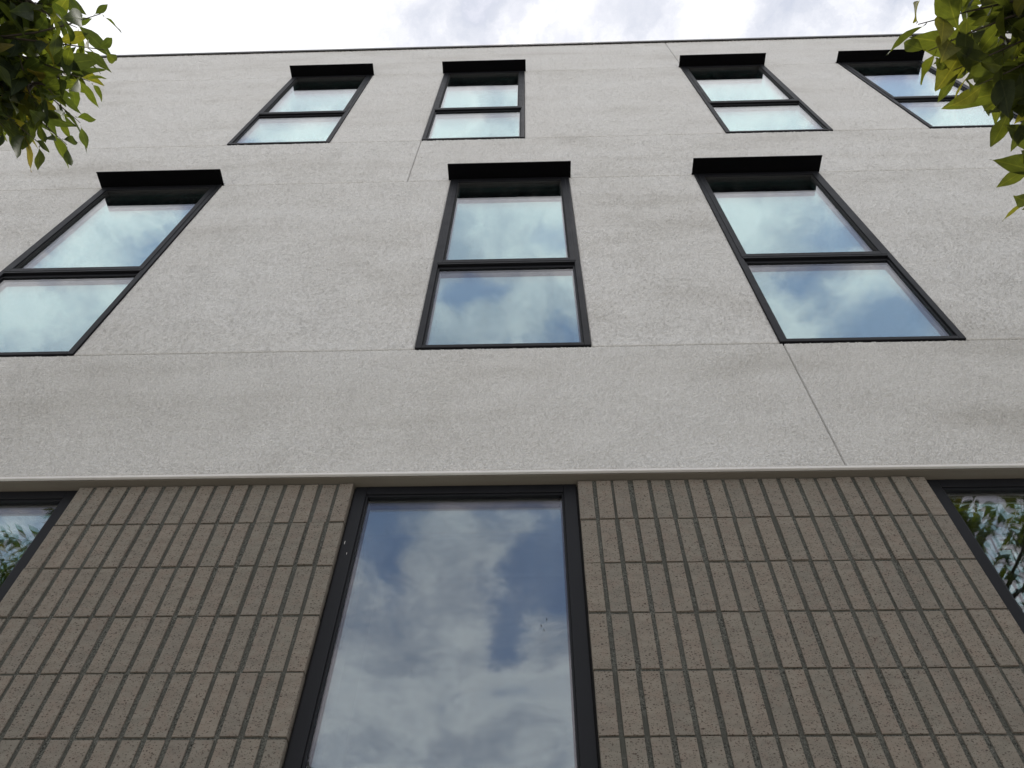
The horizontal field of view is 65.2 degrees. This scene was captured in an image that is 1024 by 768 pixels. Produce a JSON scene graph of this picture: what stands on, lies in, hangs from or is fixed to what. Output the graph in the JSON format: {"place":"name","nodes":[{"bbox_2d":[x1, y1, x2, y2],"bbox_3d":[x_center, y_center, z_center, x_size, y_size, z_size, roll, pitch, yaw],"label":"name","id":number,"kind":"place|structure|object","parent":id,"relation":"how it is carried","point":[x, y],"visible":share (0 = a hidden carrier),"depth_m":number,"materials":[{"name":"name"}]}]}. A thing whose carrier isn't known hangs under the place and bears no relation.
{"place":"outdoors","nodes":[
{"label":"outdoors","id":0,"kind":"place"},
{"bbox_2d":[0,0,120,171],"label":"tree","id":1,"kind":"object","parent":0,"point":[34,83],"visible":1,"depth_m":1.83,"materials":[{"name":"green plant"}]},
{"bbox_2d":[23,0,980,55],"label":"sky","id":2,"kind":"structure","parent":0,"point":[146,26],"materials":[{"name":"white"}]},
{"bbox_2d":[0,31,1023,767],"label":"building","id":3,"kind":"structure","parent":0,"point":[610,405],"depth_m":3.22,"materials":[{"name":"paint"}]},
{"bbox_2d":[0,491,77,601],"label":"window","id":4,"kind":"structure","parent":3,"relation":"in","point":[26,517],"depth_m":2.90,"materials":[{"name":"clear glass"}]},
{"bbox_2d":[0,169,224,356],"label":"window","id":5,"kind":"structure","parent":3,"relation":"in","point":[56,294],"depth_m":4.64,"materials":[{"name":"clear glass"}]},
{"bbox_2d":[227,63,373,145],"bbox_3d":[-1.823,-2.497,7.202,0.840,2.218,0.250,-1,-56,1],"label":"window","id":6,"kind":"structure","parent":3,"relation":"in","point":[312,106],"depth_m":7.23,"materials":[{"name":"clear glass"}]},
{"bbox_2d":[283,484,600,767],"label":"window","id":7,"kind":"structure","parent":3,"relation":"in","point":[453,632],"depth_m":2.43,"materials":[{"name":"clear glass"}]},
{"bbox_2d":[422,59,525,140],"bbox_3d":[-0.291,-2.521,7.162,0.834,2.218,0.250,-1,-56,1],"label":"window","id":8,"kind":"structure","parent":3,"relation":"in","point":[480,99],"depth_m":7.19,"materials":[{"name":"clear glass"}]},
{"bbox_2d":[415,161,590,349],"bbox_3d":[-0.029,-0.786,4.589,0.836,2.245,0.250,-1,-56,1],"label":"window","id":9,"kind":"structure","parent":3,"relation":"in","point":[506,273],"depth_m":4.36,"materials":[{"name":"clear glass"}]},
{"bbox_2d":[678,53,832,133],"bbox_3d":[2.079,-2.560,7.102,0.848,2.218,0.250,-1,-56,1],"label":"window","id":10,"kind":"structure","parent":3,"relation":"in","point":[742,94],"depth_m":7.13,"materials":[{"name":"clear glass"}]},
{"bbox_2d":[691,155,965,345],"bbox_3d":[1.642,-0.813,4.546,0.860,2.245,0.250,-1,-56,1],"label":"window","id":11,"kind":"structure","parent":3,"relation":"in","point":[817,273],"depth_m":4.32,"materials":[{"name":"clear glass"}]},
{"bbox_2d":[835,49,1021,128],"bbox_3d":[3.634,-2.585,7.062,0.846,2.218,0.250,-1,-56,1],"label":"window","id":12,"kind":"structure","parent":3,"relation":"in","point":[896,75],"depth_m":7.23,"materials":[{"name":"clear glass"}]},
{"bbox_2d":[926,479,1023,633],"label":"window","id":13,"kind":"structure","parent":3,"relation":"in","point":[988,514],"depth_m":2.76,"materials":[{"name":"clear glass"}]},
{"bbox_2d":[887,0,1023,220],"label":"tree","id":14,"kind":"object","parent":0,"point":[982,54],"visible":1,"depth_m":1.39,"materials":[{"name":"green plant"}]}
]}

